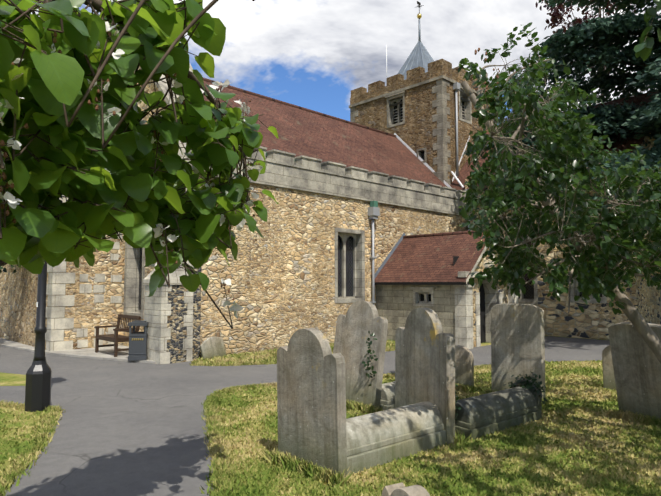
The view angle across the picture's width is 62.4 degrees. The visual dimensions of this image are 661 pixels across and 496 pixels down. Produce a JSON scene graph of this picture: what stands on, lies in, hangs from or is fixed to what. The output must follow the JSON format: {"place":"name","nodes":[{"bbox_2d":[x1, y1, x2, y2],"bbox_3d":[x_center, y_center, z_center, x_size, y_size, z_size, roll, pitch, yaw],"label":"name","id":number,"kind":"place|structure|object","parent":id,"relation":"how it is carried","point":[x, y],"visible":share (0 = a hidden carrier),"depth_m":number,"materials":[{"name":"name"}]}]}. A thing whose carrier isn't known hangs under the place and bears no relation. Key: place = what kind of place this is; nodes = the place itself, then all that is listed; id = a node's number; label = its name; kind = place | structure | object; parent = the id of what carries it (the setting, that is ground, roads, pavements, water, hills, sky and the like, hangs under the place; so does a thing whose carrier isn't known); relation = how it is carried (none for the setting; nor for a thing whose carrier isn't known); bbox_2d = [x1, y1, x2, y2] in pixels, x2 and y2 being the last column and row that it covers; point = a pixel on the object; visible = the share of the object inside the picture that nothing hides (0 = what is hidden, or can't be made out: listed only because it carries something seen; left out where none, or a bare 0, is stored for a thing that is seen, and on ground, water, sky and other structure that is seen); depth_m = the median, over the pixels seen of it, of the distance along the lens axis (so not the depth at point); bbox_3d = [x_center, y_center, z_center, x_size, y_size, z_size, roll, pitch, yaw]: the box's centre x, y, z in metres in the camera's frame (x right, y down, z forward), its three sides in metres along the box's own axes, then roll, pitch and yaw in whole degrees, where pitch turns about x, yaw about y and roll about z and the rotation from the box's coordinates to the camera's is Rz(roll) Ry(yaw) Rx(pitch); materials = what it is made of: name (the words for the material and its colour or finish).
{"place":"outdoors","nodes":[
{"label":"outdoors","id":0,"kind":"place"},
{"bbox_2d":[0,260,17,272],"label":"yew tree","id":1,"kind":"object","parent":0,"point":[5,270],"depth_m":15.63,"materials":[{"name":"green plant"}]},
{"bbox_2d":[0,372,25,385],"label":"lawn strip","id":2,"kind":"object","parent":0,"point":[8,379],"visible":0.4,"depth_m":10.21,"materials":[{"name":"green plant"}]},
{"bbox_2d":[0,338,155,363],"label":"paving apron","id":3,"kind":"object","parent":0,"point":[105,353],"visible":0.59,"depth_m":13.87,"materials":[{"name":"grey concrete"}]},
{"bbox_2d":[94,314,140,356],"bbox_3d":[-5.346,2.169,13.677,0.666,0.948,1.230,4,-5,-44],"label":"bench","id":4,"kind":"object","parent":3,"relation":"on","point":[115,338],"visible":0.88,"depth_m":13.72,"materials":[{"name":"brown wood"}]},
{"bbox_2d":[128,320,148,360],"bbox_3d":[-4.423,2.132,12.636,0.420,0.885,0.420,0,-4,-6],"label":"litter bin","id":5,"kind":"object","parent":3,"relation":"on","point":[138,341],"visible":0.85,"depth_m":12.45,"materials":[{"name":"grey metal"}]},
{"bbox_2d":[0,0,278,328],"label":"catalpa tree","id":6,"kind":"object","parent":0,"point":[38,237],"depth_m":3.02,"materials":[{"name":"green plant"}]},
{"bbox_2d":[0,31,259,300],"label":"blossoms","id":7,"kind":"object","parent":6,"relation":"attached to","point":[5,155],"visible":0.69,"depth_m":2.50,"materials":[{"name":"white plant"}]},
{"bbox_2d":[0,336,609,495],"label":"asphalt path","id":8,"kind":"structure","parent":0,"point":[129,429],"depth_m":7.26,"materials":[{"name":"grey asphalt"}]},
{"bbox_2d":[0,336,660,495],"bbox_3d":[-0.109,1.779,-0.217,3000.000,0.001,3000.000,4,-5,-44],"label":"lawn","id":9,"kind":"structure","parent":0,"point":[8,423],"depth_m":5.71,"materials":[{"name":"green plant"}]},
{"bbox_2d":[0,405,47,482],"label":"lawn grass","id":10,"kind":"structure","parent":9,"relation":"on","point":[15,434],"depth_m":6.61,"materials":[{"name":"green plant"}]},
{"bbox_2d":[0,400,65,495],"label":"lawn edge grass","id":11,"kind":"structure","parent":9,"relation":"on","point":[43,437],"depth_m":5.90,"materials":[{"name":"green plant"}]},
{"bbox_2d":[25,196,64,411],"bbox_3d":[-4.195,0.231,7.953,0.560,4.170,0.440,4,-5,-44],"label":"lamp post","id":12,"kind":"object","parent":9,"relation":"on","point":[38,385],"visible":0.46,"depth_m":7.80,"materials":[{"name":"black metal"}]},
{"bbox_2d":[200,336,225,358],"bbox_3d":[-2.801,2.395,12.968,0.070,0.570,0.620,-4,9,46],"label":"gravestone","id":13,"kind":"object","parent":9,"relation":"on","point":[213,346],"visible":0.73,"depth_m":12.93,"materials":[{"name":"grey stone"}]},
{"bbox_2d":[190,348,394,365],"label":"lawn edge grass","id":14,"kind":"structure","parent":9,"relation":"on","point":[239,364],"depth_m":12.03,"materials":[{"name":"green plant"}]},
{"bbox_2d":[191,339,394,364],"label":"lawn grass blades","id":15,"kind":"object","parent":9,"relation":"on","point":[270,355],"visible":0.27,"depth_m":12.84,"materials":[{"name":"green plant"}]},
{"bbox_2d":[260,446,353,486],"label":"grass","id":16,"kind":"structure","parent":9,"relation":"on","point":[293,463],"depth_m":5.13,"materials":[{"name":"green plant"}]},
{"bbox_2d":[277,328,346,476],"bbox_3d":[-0.202,1.524,5.308,0.110,1.480,0.910,1,-4,-42],"label":"headstone","id":17,"kind":"object","parent":9,"relation":"on","point":[311,395],"visible":0.9,"depth_m":5.20,"materials":[{"name":"grey stone"}]},
{"bbox_2d":[0,1,660,364],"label":"church","id":18,"kind":"structure","parent":9,"relation":"on","point":[368,196],"depth_m":16.47,"materials":[{"name":"stone"}]},
{"bbox_2d":[333,300,387,408],"bbox_3d":[0.405,1.619,8.126,0.120,1.680,0.980,15,-13,-40],"label":"headstone","id":19,"kind":"object","parent":9,"relation":"on","point":[358,321],"visible":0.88,"depth_m":8.00,"materials":[{"name":"grey stone"}]},
{"bbox_2d":[362,330,377,385],"bbox_3d":[0.560,1.556,7.706,0.204,0.783,0.156,-2,-5,33],"label":"ivy","id":20,"kind":"object","parent":19,"relation":"attached to","point":[368,358],"visible":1,"depth_m":7.70,"materials":[{"name":"green plant"}]},
{"bbox_2d":[346,399,382,413],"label":"grass","id":21,"kind":"structure","parent":9,"relation":"on","point":[354,405],"depth_m":7.67,"materials":[{"name":"green plant"}]},
{"bbox_2d":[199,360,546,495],"bbox_3d":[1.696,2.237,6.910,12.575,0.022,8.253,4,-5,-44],"label":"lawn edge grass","id":22,"kind":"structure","parent":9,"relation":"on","point":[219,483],"depth_m":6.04,"materials":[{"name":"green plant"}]},
{"bbox_2d":[380,381,394,409],"bbox_3d":[1.006,2.312,8.197,0.500,0.610,1.050,-4,-5,44],"label":"gravestone","id":23,"kind":"object","parent":9,"relation":"on","point":[387,401],"visible":0.12,"depth_m":7.78,"materials":[{"name":"grey stone"}]},
{"bbox_2d":[346,401,445,474],"bbox_3d":[0.559,2.081,5.839,1.690,0.639,0.560,3,-8,-41],"label":"tomb","id":24,"kind":"object","parent":9,"relation":"on","point":[381,437],"visible":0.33,"depth_m":5.65,"materials":[{"name":"grey stone"}]},
{"bbox_2d":[381,482,429,495],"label":"headstone","id":25,"kind":"object","parent":9,"relation":"on","point":[399,489],"visible":1,"depth_m":2.80,"materials":[{"name":"grey stone"}]},
{"bbox_2d":[395,308,454,443],"bbox_3d":[1.131,1.544,6.675,0.120,1.620,1.120,3,-5,-24],"label":"headstone","id":26,"kind":"object","parent":9,"relation":"on","point":[424,358],"visible":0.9,"depth_m":6.53,"materials":[{"name":"grey stone"}]},
{"bbox_2d":[455,384,461,428],"bbox_3d":[1.388,1.784,6.321,0.183,0.774,0.238,4,-5,-44],"label":"ivy","id":27,"kind":"object","parent":26,"relation":"attached to","point":[459,408],"visible":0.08,"depth_m":6.26,"materials":[{"name":"green plant"}]},
{"bbox_2d":[453,430,471,443],"bbox_3d":[1.056,2.163,6.577,0.349,0.127,1.407,4,-5,-44],"label":"grass tuft","id":28,"kind":"object","parent":9,"relation":"on","point":[459,438],"depth_m":6.14,"materials":[{"name":"green plant"}]},
{"bbox_2d":[455,345,473,385],"bbox_3d":[2.192,2.102,9.340,0.100,0.860,0.540,6,-7,-44],"label":"headstone","id":29,"kind":"object","parent":9,"relation":"on","point":[464,366],"visible":0.44,"depth_m":9.22,"materials":[{"name":"grey stone"}]},
{"bbox_2d":[455,383,476,392],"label":"grass","id":30,"kind":"structure","parent":9,"relation":"on","point":[465,388],"depth_m":9.05,"materials":[{"name":"green plant"}]},
{"bbox_2d":[455,387,541,439],"bbox_3d":[2.046,2.181,6.972,1.570,0.629,0.540,3,-3,-40],"label":"tomb","id":31,"kind":"object","parent":9,"relation":"on","point":[479,416],"visible":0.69,"depth_m":6.72,"materials":[{"name":"grey stone"}]},
{"bbox_2d":[482,388,551,404],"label":"grass","id":32,"kind":"structure","parent":9,"relation":"on","point":[487,390],"depth_m":8.69,"materials":[{"name":"green plant"}]},
{"bbox_2d":[491,303,545,398],"bbox_3d":[2.924,1.678,8.543,0.110,1.600,0.860,5,-6,-42],"label":"headstone","id":33,"kind":"object","parent":9,"relation":"on","point":[517,339],"visible":0.71,"depth_m":8.51,"materials":[{"name":"grey stone"}]},
{"bbox_2d":[512,379,541,410],"bbox_3d":[2.720,2.126,7.587,0.100,0.580,0.420,8,-8,-40],"label":"footstone","id":34,"kind":"object","parent":9,"relation":"on","point":[538,400],"visible":0.29,"depth_m":7.45,"materials":[{"name":"grey stone"}]},
{"bbox_2d":[503,371,547,403],"bbox_3d":[2.716,2.011,7.563,0.364,0.590,0.607,4,-5,-44],"label":"ivy","id":35,"kind":"object","parent":34,"relation":"attached to","point":[533,380],"visible":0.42,"depth_m":7.48,"materials":[{"name":"green plant"}]},
{"bbox_2d":[602,345,615,389],"bbox_3d":[4.895,2.076,9.246,0.500,0.900,0.100,-3,-2,41],"label":"headstone","id":36,"kind":"object","parent":9,"relation":"on","point":[608,375],"visible":0.15,"depth_m":9.31,"materials":[{"name":"grey stone"}]},
{"bbox_2d":[600,407,660,425],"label":"grass","id":37,"kind":"structure","parent":9,"relation":"on","point":[642,418],"depth_m":7.12,"materials":[{"name":"green plant"}]},
{"bbox_2d":[608,322,660,419],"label":"headstone","id":38,"kind":"object","parent":9,"relation":"on","point":[637,367],"visible":0.73,"depth_m":7.15,"materials":[{"name":"grey stone"}]},
{"bbox_2d":[31,0,660,124],"label":"sky","id":39,"kind":"structure","parent":0,"point":[309,54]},
{"bbox_2d":[457,0,660,362],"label":"tree","id":40,"kind":"object","parent":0,"point":[552,152],"depth_m":5.74,"materials":[{"name":"green plant"}]},
{"bbox_2d":[474,48,502,101],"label":"tree leaves","id":41,"kind":"object","parent":40,"relation":"attached to","point":[485,60],"visible":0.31,"depth_m":5.78,"materials":[{"name":"plant"}]},
{"bbox_2d":[472,0,660,226],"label":"cedar tree","id":42,"kind":"object","parent":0,"point":[603,35],"depth_m":17.93,"materials":[{"name":"green plant"}]},
{"bbox_2d":[536,0,635,94],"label":"beech tree","id":43,"kind":"object","parent":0,"point":[556,16],"depth_m":42.05,"materials":[{"name":"brown plant"}]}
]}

